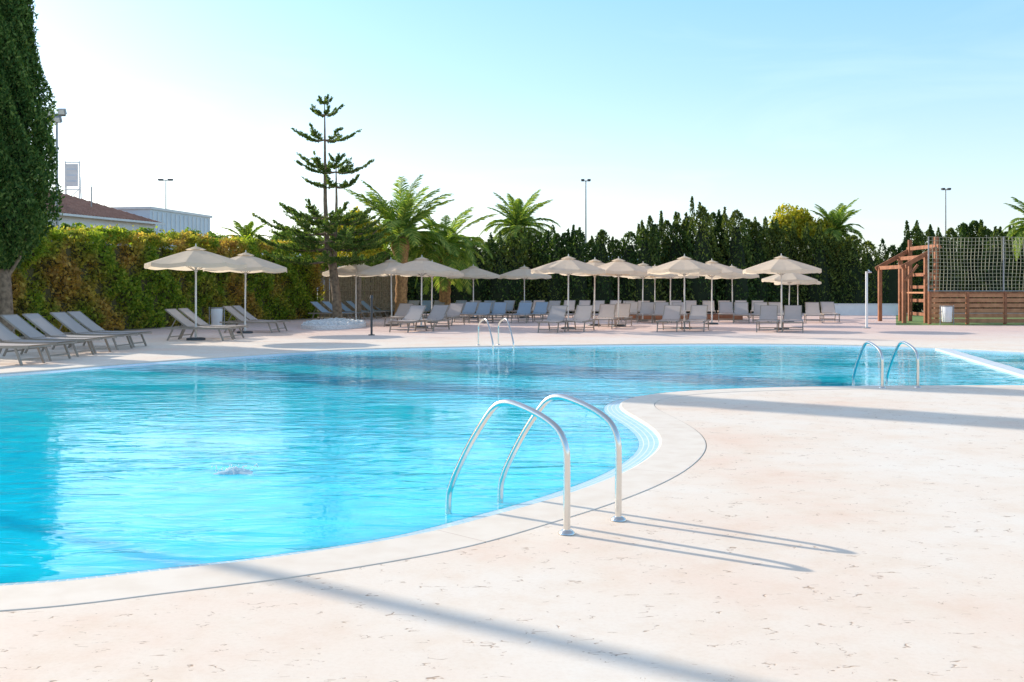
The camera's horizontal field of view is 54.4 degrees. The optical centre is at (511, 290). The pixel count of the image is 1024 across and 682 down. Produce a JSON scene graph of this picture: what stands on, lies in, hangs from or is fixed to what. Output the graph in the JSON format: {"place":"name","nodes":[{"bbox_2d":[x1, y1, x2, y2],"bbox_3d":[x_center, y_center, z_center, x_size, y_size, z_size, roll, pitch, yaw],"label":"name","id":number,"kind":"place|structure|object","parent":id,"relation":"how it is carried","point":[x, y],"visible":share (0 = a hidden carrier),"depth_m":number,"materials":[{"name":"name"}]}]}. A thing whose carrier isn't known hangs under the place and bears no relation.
{"place":"outdoors","nodes":[
{"label":"outdoors","id":0,"kind":"place"},
{"bbox_2d":[18,293,922,447],"bbox_3d":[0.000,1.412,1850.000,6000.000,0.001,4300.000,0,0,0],"label":"ground","id":1,"kind":"structure","parent":0,"point":[240,323],"depth_m":36.88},
{"bbox_2d":[48,108,66,239],"bbox_3d":[-20.581,-3.401,44.899,0.940,9.602,0.392,0,0,0],"label":"floodlight mast","id":2,"kind":"object","parent":1,"relation":"on","point":[61,112],"visible":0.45,"depth_m":44.93,"materials":[{"name":"grey metal"}]},
{"bbox_2d":[65,161,81,197],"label":"billboard","id":3,"kind":"object","parent":1,"relation":"on","point":[71,175],"visible":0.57,"depth_m":83.77,"materials":[{"name":"white paint"}]},
{"bbox_2d":[46,190,164,246],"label":"white house","id":4,"kind":"structure","parent":1,"relation":"on","point":[78,210],"depth_m":75.08,"materials":[{"name":"paint"}]},
{"bbox_2d":[130,227,154,246],"bbox_3d":[-20.421,-1.063,54.870,1.574,4.934,1.488,0,0,0],"label":"garden bush","id":5,"kind":"object","parent":1,"relation":"on","point":[145,230],"visible":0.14,"depth_m":54.94,"materials":[{"name":"green plant"}]},
{"bbox_2d":[112,206,212,249],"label":"white warehouse","id":6,"kind":"structure","parent":1,"relation":"on","point":[177,221],"depth_m":85.45,"materials":[{"name":"paint"}]},
{"bbox_2d":[221,220,270,253],"bbox_3d":[-16.480,-1.482,61.938,3.055,5.793,3.008,0,0,0],"label":"palm tree","id":7,"kind":"object","parent":1,"relation":"on","point":[246,230],"visible":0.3,"depth_m":61.48,"materials":[{"name":"green plant"}]},
{"bbox_2d":[268,230,297,256],"bbox_3d":[-13.977,-1.166,60.086,2.397,5.139,3.122,0,0,0],"label":"garden bush","id":8,"kind":"object","parent":1,"relation":"on","point":[274,237],"visible":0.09,"depth_m":59.21,"materials":[{"name":"green plant"}]},
{"bbox_2d":[294,226,348,285],"bbox_3d":[-10.341,-1.209,55.971,3.700,5.226,4.000,0,0,0],"label":"garden bush","id":9,"kind":"object","parent":1,"relation":"on","point":[324,267],"visible":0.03,"depth_m":55.45,"materials":[{"name":"green plant"}]},
{"bbox_2d":[479,189,559,257],"bbox_3d":[0.425,-2.559,64.995,5.606,7.946,4.384,0,0,34],"label":"palm tree","id":10,"kind":"object","parent":1,"relation":"on","point":[517,219],"visible":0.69,"depth_m":64.42,"materials":[{"name":"green plant"}]},
{"bbox_2d":[581,179,590,242],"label":"street lamp","id":11,"kind":"object","parent":1,"relation":"on","point":[583,180],"visible":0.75,"depth_m":79.96,"materials":[{"name":"grey metal"}]},
{"bbox_2d":[369,196,1023,312],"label":"cypress hedge","id":12,"kind":"object","parent":1,"relation":"on","point":[841,276],"visible":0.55,"depth_m":61.58,"materials":[{"name":"green plant"}]},
{"bbox_2d":[768,203,813,240],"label":"tree","id":13,"kind":"object","parent":1,"relation":"on","point":[800,216],"visible":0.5,"depth_m":66.10,"materials":[{"name":"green plant"}]},
{"bbox_2d":[798,217,836,248],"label":"tree","id":14,"kind":"object","parent":1,"relation":"on","point":[813,231],"visible":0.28,"depth_m":65.38,"materials":[{"name":"green plant"}]},
{"bbox_2d":[803,198,864,251],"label":"palm tree","id":15,"kind":"object","parent":1,"relation":"on","point":[839,218],"visible":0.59,"depth_m":65.42,"materials":[{"name":"green plant"}]},
{"bbox_2d":[0,313,1023,681],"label":"pool deck","id":16,"kind":"structure","parent":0,"point":[852,535],"depth_m":4.85,"materials":[{"name":"concrete"}]},
{"bbox_2d":[0,343,50,365],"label":"sun lounger","id":17,"kind":"object","parent":16,"relation":"on","point":[15,347],"visible":0.99,"depth_m":18.67,"materials":[{"name":"fabric"}]},
{"bbox_2d":[0,0,64,333],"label":"cypress tree","id":18,"kind":"object","parent":16,"relation":"on","point":[25,187],"visible":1,"depth_m":27.58,"materials":[{"name":"green plant"}]},
{"bbox_2d":[0,322,76,360],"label":"sun lounger","id":19,"kind":"object","parent":16,"relation":"on","point":[7,335],"visible":0.97,"depth_m":20.21,"materials":[{"name":"fabric"}]},
{"bbox_2d":[0,314,99,356],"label":"sun lounger","id":20,"kind":"object","parent":16,"relation":"on","point":[23,326],"visible":0.83,"depth_m":21.35,"materials":[{"name":"fabric"}]},
{"bbox_2d":[19,313,116,353],"bbox_3d":[-9.997,0.964,22.398,1.980,0.889,0.695,0,0,5],"label":"sun lounger","id":21,"kind":"object","parent":16,"relation":"on","point":[44,325],"visible":0.79,"depth_m":22.39,"materials":[{"name":"fabric"}]},
{"bbox_2d":[46,312,137,349],"bbox_3d":[-10.039,0.964,23.797,1.980,0.889,0.695,0,0,7],"label":"sun lounger","id":22,"kind":"object","parent":16,"relation":"on","point":[70,323],"visible":0.81,"depth_m":23.76,"materials":[{"name":"fabric"}]},
{"bbox_2d":[63,311,151,347],"bbox_3d":[-10.069,0.964,24.798,1.980,0.889,0.695,0,0,4],"label":"sun lounger","id":23,"kind":"object","parent":16,"relation":"on","point":[85,321],"visible":0.74,"depth_m":24.84,"materials":[{"name":"fabric"}]},
{"bbox_2d":[11,223,325,335],"bbox_3d":[-14.915,-0.628,33.937,2.047,4.220,37.227,0,0,14],"label":"ivy hedge","id":24,"kind":"object","parent":16,"relation":"on","point":[94,277],"visible":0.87,"depth_m":36.73,"materials":[{"name":"green plant"}]},
{"bbox_2d":[144,244,246,339],"bbox_3d":[-8.902,0.040,28.023,2.645,2.719,2.645,0,0,15],"label":"parasol","id":25,"kind":"object","parent":16,"relation":"on","point":[195,258],"visible":1,"depth_m":27.44,"materials":[{"name":"beige fabric"}]},
{"bbox_2d":[161,309,237,340],"bbox_3d":[-8.775,0.964,27.997,1.980,0.889,0.695,0,0,8],"label":"sun lounger","id":26,"kind":"object","parent":16,"relation":"on","point":[176,314],"visible":1,"depth_m":27.89,"materials":[{"name":"fabric"}]},
{"bbox_2d":[174,308,248,338],"bbox_3d":[-8.775,0.964,29.097,1.980,0.889,0.695,0,0,7],"label":"sun lounger","id":27,"kind":"object","parent":16,"relation":"on","point":[189,313],"visible":0.76,"depth_m":29.06,"materials":[{"name":"fabric"}]},
{"bbox_2d":[209,307,224,324],"bbox_3d":[-10.677,1.000,36.000,0.425,0.800,0.425,0,0,45],"label":"litter bin","id":28,"kind":"object","parent":16,"relation":"on","point":[216,315],"visible":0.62,"depth_m":35.84,"materials":[{"name":"white paint"}]},
{"bbox_2d":[203,250,286,332],"bbox_3d":[-8.706,0.040,32.520,2.645,2.719,2.645,0,0,-14],"label":"parasol","id":29,"kind":"object","parent":16,"relation":"on","point":[255,264],"visible":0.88,"depth_m":32.15,"materials":[{"name":"beige fabric"}]},
{"bbox_2d":[219,306,283,332],"bbox_3d":[-8.675,0.964,33.197,1.980,0.889,0.695,0,0,8],"label":"sun lounger","id":30,"kind":"object","parent":16,"relation":"on","point":[235,313],"visible":0.89,"depth_m":33.13,"materials":[{"name":"fabric"}]},
{"bbox_2d":[232,305,290,330],"bbox_3d":[-8.675,0.964,34.296,1.980,0.889,0.695,0,0,9],"label":"sun lounger","id":31,"kind":"object","parent":16,"relation":"on","point":[240,310],"visible":0.68,"depth_m":34.34,"materials":[{"name":"fabric"}]},
{"bbox_2d":[308,302,352,319],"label":"sun lounger","id":32,"kind":"object","parent":16,"relation":"on","point":[320,308],"visible":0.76,"depth_m":46.01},
{"bbox_2d":[301,318,365,329],"bbox_3d":[-6.782,1.220,38.000,2.300,0.359,5.200,0,0,0],"label":"gravel tree bed","id":33,"kind":"object","parent":16,"relation":"on","point":[332,323],"visible":1,"depth_m":36.23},
{"bbox_2d":[251,94,406,317],"bbox_3d":[-7.361,-3.223,39.862,6.190,9.350,5.780,0,0,0],"label":"norfolk pine tree","id":34,"kind":"object","parent":33,"relation":"in","point":[345,240],"visible":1,"depth_m":39.42,"materials":[{"name":"green plant"}]},
{"bbox_2d":[320,301,362,319],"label":"sun lounger","id":35,"kind":"object","parent":16,"relation":"on","point":[328,304],"visible":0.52,"depth_m":47.06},
{"bbox_2d":[322,264,385,319],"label":"parasol","id":36,"kind":"object","parent":16,"relation":"on","point":[348,270],"visible":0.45,"depth_m":41.45,"materials":[{"name":"beige fabric"}]},
{"bbox_2d":[318,268,395,316],"bbox_3d":[-7.944,0.125,51.996,4.366,2.550,0.121,0,0,0],"label":"reed fence","id":37,"kind":"object","parent":16,"relation":"on","point":[379,293],"visible":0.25,"depth_m":51.98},
{"bbox_2d":[329,206,389,318],"bbox_3d":[-7.533,-1.323,48.103,3.230,5.455,3.488,0,0,0],"label":"palm tree","id":38,"kind":"object","parent":16,"relation":"on","point":[369,253],"visible":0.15,"depth_m":47.87,"materials":[{"name":"green plant"}]},
{"bbox_2d":[344,301,384,318],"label":"sun lounger","id":39,"kind":"object","parent":16,"relation":"on","point":[351,304],"visible":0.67,"depth_m":49.45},
{"bbox_2d":[368,295,374,334],"bbox_3d":[-4.373,0.775,31.000,0.200,1.250,0.200,0,0,0],"label":"bollard post","id":40,"kind":"object","parent":16,"relation":"on","point":[371,314],"visible":1,"depth_m":30.98,"materials":[{"name":"metal"}]},
{"bbox_2d":[361,300,393,316],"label":"sun lounger","id":41,"kind":"object","parent":16,"relation":"on","point":[365,304],"visible":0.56,"depth_m":50.70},
{"bbox_2d":[356,258,422,325],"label":"parasol","id":42,"kind":"object","parent":16,"relation":"on","point":[377,270],"visible":0.68,"depth_m":38.99,"materials":[{"name":"beige fabric"}]},
{"bbox_2d":[364,223,420,266],"bbox_3d":[-6.623,-1.293,54.892,3.893,5.395,2.843,0,0,32],"label":"garden bush","id":43,"kind":"object","parent":16,"relation":"on","point":[388,250],"visible":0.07,"depth_m":54.47,"materials":[{"name":"green plant"}]},
{"bbox_2d":[382,303,413,326],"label":"sun lounger","id":44,"kind":"object","parent":16,"relation":"on","point":[402,310],"visible":0.68,"depth_m":39.42,"materials":[{"name":"fabric"}]},
{"bbox_2d":[343,175,460,314],"bbox_3d":[-5.602,-2.273,50.021,5.984,7.373,6.507,0,0,0],"label":"palm tree","id":45,"kind":"object","parent":16,"relation":"on","point":[400,247],"visible":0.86,"depth_m":49.39,"materials":[{"name":"green plant"}]},
{"bbox_2d":[387,305,428,332],"bbox_3d":[-3.532,0.964,33.976,0.695,0.889,1.980,0,0,17],"label":"sun lounger","id":46,"kind":"object","parent":16,"relation":"on","point":[414,313],"visible":0.95,"depth_m":34.41,"materials":[{"name":"fabric"}]},
{"bbox_2d":[384,256,458,327],"bbox_3d":[-3.354,0.040,36.985,2.645,2.719,2.645,0,0,-32],"label":"parasol","id":47,"kind":"object","parent":16,"relation":"on","point":[421,265],"visible":0.95,"depth_m":36.23,"materials":[{"name":"beige fabric"}]},
{"bbox_2d":[422,300,433,317],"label":"sun lounger","id":48,"kind":"object","parent":16,"relation":"on","point":[427,303],"visible":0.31,"depth_m":51.57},
{"bbox_2d":[400,261,463,322],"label":"parasol","id":49,"kind":"object","parent":16,"relation":"on","point":[460,274],"visible":0.2,"depth_m":42.98,"materials":[{"name":"beige fabric"}]},
{"bbox_2d":[414,305,450,330],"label":"sun lounger","id":50,"kind":"object","parent":16,"relation":"on","point":[437,313],"visible":0.95,"depth_m":35.45,"materials":[{"name":"fabric"}]},
{"bbox_2d":[391,207,495,304],"bbox_3d":[-3.569,-1.459,52.989,5.803,5.746,4.979,0,0,-23],"label":"palm tree","id":51,"kind":"object","parent":16,"relation":"on","point":[464,251],"visible":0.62,"depth_m":52.29,"materials":[{"name":"green plant"}]},
{"bbox_2d":[435,303,465,325],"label":"sun lounger","id":52,"kind":"object","parent":16,"relation":"on","point":[455,308],"visible":0.8,"depth_m":40.48,"materials":[{"name":"fabric"}]},
{"bbox_2d":[454,302,479,321],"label":"sun lounger","id":53,"kind":"object","parent":16,"relation":"on","point":[469,308],"visible":0.75,"depth_m":44.84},
{"bbox_2d":[447,264,499,317],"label":"parasol","id":54,"kind":"object","parent":16,"relation":"on","point":[473,272],"visible":0.79,"depth_m":49.39,"materials":[{"name":"beige fabric"}]},
{"bbox_2d":[468,302,493,322],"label":"sun lounger","id":55,"kind":"object","parent":16,"relation":"on","point":[484,308],"visible":0.94,"depth_m":43.54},
{"bbox_2d":[477,318,513,348],"bbox_3d":[-0.414,1.287,25.008,0.646,1.177,1.039,0,0,-23],"label":"pool ladder handrail","id":56,"kind":"object","parent":16,"relation":"on","point":[500,321],"visible":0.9,"depth_m":24.89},
{"bbox_2d":[486,302,508,322],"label":"sun lounger","id":57,"kind":"object","parent":16,"relation":"on","point":[499,307],"visible":0.84,"depth_m":43.99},
{"bbox_2d":[496,300,515,317],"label":"sun lounger","id":58,"kind":"object","parent":16,"relation":"on","point":[510,306],"visible":0.45,"depth_m":51.93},
{"bbox_2d":[0,344,1023,585],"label":"pool mosaic rim","id":59,"kind":"object","parent":16,"relation":"in","point":[648,439],"visible":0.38,"depth_m":9.99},
{"bbox_2d":[0,346,1023,582],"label":"pool water","id":60,"kind":"structure","parent":59,"relation":"in","point":[106,471],"depth_m":9.76,"materials":[{"name":"liquid"}]},
{"bbox_2d":[212,463,257,474],"bbox_3d":[-2.205,1.415,7.915,0.356,0.057,0.275,0,0,0],"label":"water jet splash","id":61,"kind":"object","parent":60,"relation":"on","point":[233,470],"visible":1,"depth_m":7.85,"materials":[{"name":"liquid"}]},
{"bbox_2d":[510,302,532,322],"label":"sun lounger","id":62,"kind":"object","parent":16,"relation":"on","point":[524,307],"visible":0.96,"depth_m":43.73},
{"bbox_2d":[498,265,551,317],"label":"parasol","id":63,"kind":"object","parent":16,"relation":"on","point":[524,272],"visible":0.81,"depth_m":50.28,"materials":[{"name":"beige fabric"}]},
{"bbox_2d":[445,393,625,534],"bbox_3d":[0.128,1.281,6.238,1.090,1.238,0.567,0,0,45],"label":"pool ladder handrail","id":64,"kind":"object","parent":16,"relation":"on","point":[536,413],"visible":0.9,"depth_m":6.08,"materials":[{"name":"metal"}]},
{"bbox_2d":[527,302,548,321],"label":"sun lounger","id":65,"kind":"object","parent":16,"relation":"on","point":[540,308],"visible":0.81,"depth_m":45.00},
{"bbox_2d":[537,305,568,332],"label":"sun lounger","id":66,"kind":"object","parent":16,"relation":"on","point":[556,313],"visible":0.91,"depth_m":34.23,"materials":[{"name":"fabric"}]},
{"bbox_2d":[531,254,604,328],"bbox_3d":[2.039,0.040,35.980,2.645,2.719,2.645,0,0,9],"label":"parasol","id":67,"kind":"object","parent":16,"relation":"on","point":[568,265],"visible":0.88,"depth_m":35.21,"materials":[{"name":"beige fabric"}]},
{"bbox_2d":[564,300,575,317],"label":"sun lounger","id":68,"kind":"object","parent":16,"relation":"on","point":[571,305],"visible":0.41,"depth_m":52.70,"materials":[{"name":"fabric"}]},
{"bbox_2d":[563,305,594,331],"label":"sun lounger","id":69,"kind":"object","parent":16,"relation":"on","point":[583,311],"visible":0.98,"depth_m":34.86,"materials":[{"name":"fabric"}]},
{"bbox_2d":[561,258,629,325],"bbox_3d":[3.286,0.040,39.511,2.645,2.719,2.645,0,0,29],"label":"parasol","id":70,"kind":"object","parent":16,"relation":"on","point":[595,262],"visible":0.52,"depth_m":39.39,"materials":[{"name":"beige fabric"}]},
{"bbox_2d":[592,300,604,317],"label":"sun lounger","id":71,"kind":"object","parent":16,"relation":"on","point":[597,303],"visible":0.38,"depth_m":51.80,"materials":[{"name":"fabric"}]},
{"bbox_2d":[593,304,616,328],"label":"sun lounger","id":72,"kind":"object","parent":16,"relation":"on","point":[606,310],"visible":0.95,"depth_m":37.48,"materials":[{"name":"fabric"}]},
{"bbox_2d":[585,256,653,326],"bbox_3d":[4.122,0.038,38.507,2.645,2.717,2.645,0,0,-42],"label":"parasol","id":73,"kind":"object","parent":16,"relation":"on","point":[618,267],"visible":0.77,"depth_m":37.78,"materials":[{"name":"beige fabric"}]},
{"bbox_2d":[607,303,632,326],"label":"sun lounger","id":74,"kind":"object","parent":16,"relation":"on","point":[624,309],"visible":0.87,"depth_m":39.47,"materials":[{"name":"fabric"}]},
{"bbox_2d":[621,302,639,321],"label":"sun lounger","id":75,"kind":"object","parent":16,"relation":"on","point":[634,309],"visible":0.65,"depth_m":45.38,"materials":[{"name":"fabric"}]},
{"bbox_2d":[613,262,673,318],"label":"parasol","id":76,"kind":"object","parent":16,"relation":"on","point":[643,264],"visible":0.48,"depth_m":44.82,"materials":[{"name":"beige fabric"}]},
{"bbox_2d":[637,302,655,322],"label":"sun lounger","id":77,"kind":"object","parent":16,"relation":"on","point":[647,307],"visible":0.86,"depth_m":43.99,"materials":[{"name":"fabric"}]},
{"bbox_2d":[651,302,668,322],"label":"sun lounger","id":78,"kind":"object","parent":16,"relation":"on","point":[659,307],"visible":0.57,"depth_m":43.62,"materials":[{"name":"fabric"}]},
{"bbox_2d":[656,305,682,331],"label":"sun lounger","id":79,"kind":"object","parent":16,"relation":"on","point":[671,312],"visible":0.97,"depth_m":34.96,"materials":[{"name":"fabric"}]},
{"bbox_2d":[650,274,698,319],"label":"parasol","id":80,"kind":"object","parent":16,"relation":"on","point":[675,276],"visible":0.14,"depth_m":46.98,"materials":[{"name":"beige fabric"}]},
{"bbox_2d":[616,314,742,319],"bbox_3d":[7.895,1.280,48.200,6.060,0.240,2.600,0,0,0],"label":"planter bed","id":81,"kind":"object","parent":16,"relation":"on","point":[724,317],"visible":0.33,"depth_m":46.90,"materials":[{"name":"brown wood"}]},
{"bbox_2d":[671,302,687,322],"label":"sun lounger","id":82,"kind":"object","parent":16,"relation":"on","point":[680,303],"visible":0.52,"depth_m":44.16,"materials":[{"name":"fabric"}]},
{"bbox_2d":[647,254,721,328],"bbox_3d":[6.240,0.039,36.019,2.645,2.718,2.645,0,0,-35],"label":"parasol","id":83,"kind":"object","parent":16,"relation":"on","point":[684,265],"visible":0.94,"depth_m":35.33,"materials":[{"name":"beige fabric"}]},
{"bbox_2d":[683,305,709,331],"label":"sun lounger","id":84,"kind":"object","parent":16,"relation":"on","point":[698,312],"visible":1,"depth_m":34.94,"materials":[{"name":"fabric"}]},
{"bbox_2d":[678,259,746,324],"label":"parasol","id":85,"kind":"object","parent":16,"relation":"on","point":[728,271],"visible":0.68,"depth_m":40.44,"materials":[{"name":"beige fabric"}]},
{"bbox_2d":[718,302,734,321],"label":"sun lounger","id":86,"kind":"object","parent":16,"relation":"on","point":[725,308],"visible":0.84,"depth_m":45.10,"materials":[{"name":"fabric"}]},
{"bbox_2d":[705,265,758,301],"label":"parasol","id":87,"kind":"object","parent":16,"relation":"on","point":[749,276],"visible":0.37,"depth_m":49.21,"materials":[{"name":"beige fabric"}]},
{"bbox_2d":[733,302,749,322],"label":"sun lounger","id":88,"kind":"object","parent":16,"relation":"on","point":[741,308],"visible":1,"depth_m":43.51,"materials":[{"name":"fabric"}]},
{"bbox_2d":[752,302,769,322],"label":"sun lounger","id":89,"kind":"object","parent":16,"relation":"on","point":[757,307],"visible":0.52,"depth_m":44.11,"materials":[{"name":"fabric"}]},
{"bbox_2d":[756,305,778,332],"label":"sun lounger","id":90,"kind":"object","parent":16,"relation":"on","point":[768,312],"visible":1,"depth_m":34.46,"materials":[{"name":"fabric"}]},
{"bbox_2d":[767,302,787,321],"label":"sun lounger","id":91,"kind":"object","parent":16,"relation":"on","point":[776,303],"visible":0.35,"depth_m":44.10,"materials":[{"name":"fabric"}]},
{"bbox_2d":[743,253,821,329],"bbox_3d":[9.607,0.039,35.489,2.645,2.718,2.645,0,0,8],"label":"parasol","id":92,"kind":"object","parent":16,"relation":"on","point":[781,265],"visible":0.93,"depth_m":34.78,"materials":[{"name":"beige fabric"}]},
{"bbox_2d":[761,273,817,321],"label":"parasol","id":93,"kind":"object","parent":16,"relation":"on","point":[789,278],"visible":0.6,"depth_m":43.28,"materials":[{"name":"beige fabric"}]},
{"bbox_2d":[782,305,802,332],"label":"sun lounger","id":94,"kind":"object","parent":16,"relation":"on","point":[792,312],"visible":1,"depth_m":34.46,"materials":[{"name":"fabric"}]},
{"bbox_2d":[774,281,821,304],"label":"parasol","id":95,"kind":"object","parent":16,"relation":"on","point":[797,283],"visible":0.28,"depth_m":51.25,"materials":[{"name":"beige fabric"}]},
{"bbox_2d":[804,302,822,322],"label":"sun lounger","id":96,"kind":"object","parent":16,"relation":"on","point":[812,307],"visible":0.98,"depth_m":43.78,"materials":[{"name":"fabric"}]},
{"bbox_2d":[819,302,839,321],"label":"sun lounger","id":97,"kind":"object","parent":16,"relation":"on","point":[827,308],"visible":0.93,"depth_m":45.28,"materials":[{"name":"fabric"}]},
{"bbox_2d":[834,304,897,314],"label":"white wall","id":98,"kind":"structure","parent":16,"relation":"on","point":[859,309],"depth_m":55.88,"materials":[{"name":"paint"}]},
{"bbox_2d":[863,269,871,327],"bbox_3d":[13.112,0.315,36.666,0.280,2.169,0.548,0,0,0],"label":"shower post","id":99,"kind":"object","parent":16,"relation":"on","point":[866,299],"visible":1,"depth_m":36.76,"materials":[{"name":"metal"}]},
{"bbox_2d":[852,341,920,387],"bbox_3d":[5.529,1.294,14.715,0.711,1.092,1.026,0,0,0],"label":"pool ladder handrail","id":100,"kind":"object","parent":16,"relation":"on","point":[891,360],"visible":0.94,"depth_m":14.53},
{"bbox_2d":[1001,197,1023,260],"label":"palm tree","id":101,"kind":"object","parent":16,"relation":"on","point":[1020,230],"visible":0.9,"depth_m":59.90,"materials":[{"name":"green plant"}]},
{"bbox_2d":[0,343,1023,611],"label":"pool coping","id":102,"kind":"object","parent":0,"point":[680,449],"visible":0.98,"depth_m":5.67,"materials":[{"name":"stone"}]},
{"bbox_2d":[30,0,1023,263],"label":"sky","id":103,"kind":"structure","parent":0,"point":[751,107],"materials":[{"name":"blue"}]},
{"bbox_2d":[896,314,1023,324],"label":"lawn","id":104,"kind":"structure","parent":0,"point":[917,320],"depth_m":41.96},
{"bbox_2d":[875,237,941,322],"bbox_3d":[17.468,-0.450,44.000,1.757,3.700,3.400,0,0,0],"label":"wooden play frame","id":105,"kind":"object","parent":104,"relation":"on","point":[903,277],"visible":0.8,"depth_m":43.49,"materials":[{"name":"brown wood"}]},
{"bbox_2d":[940,305,953,324],"bbox_3d":[17.568,1.000,40.200,0.425,0.800,0.425,0,0,45],"label":"litter bin","id":106,"kind":"object","parent":104,"relation":"on","point":[946,311],"visible":0.89,"depth_m":40.05,"materials":[{"name":"white paint"}]},
{"bbox_2d":[928,291,1023,323],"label":"wooden fence","id":107,"kind":"object","parent":104,"relation":"on","point":[967,305],"visible":1,"depth_m":40.98,"materials":[{"name":"brown wood"}]},
{"bbox_2d":[928,236,1023,291],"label":"sports court net","id":108,"kind":"object","parent":104,"relation":"on","point":[974,266],"visible":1,"depth_m":41.13,"materials":[{"name":"grey metal"}]},
{"bbox_2d":[935,348,1023,376],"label":"pool divider wall","id":109,"kind":"structure","parent":0,"point":[1005,368],"depth_m":19.67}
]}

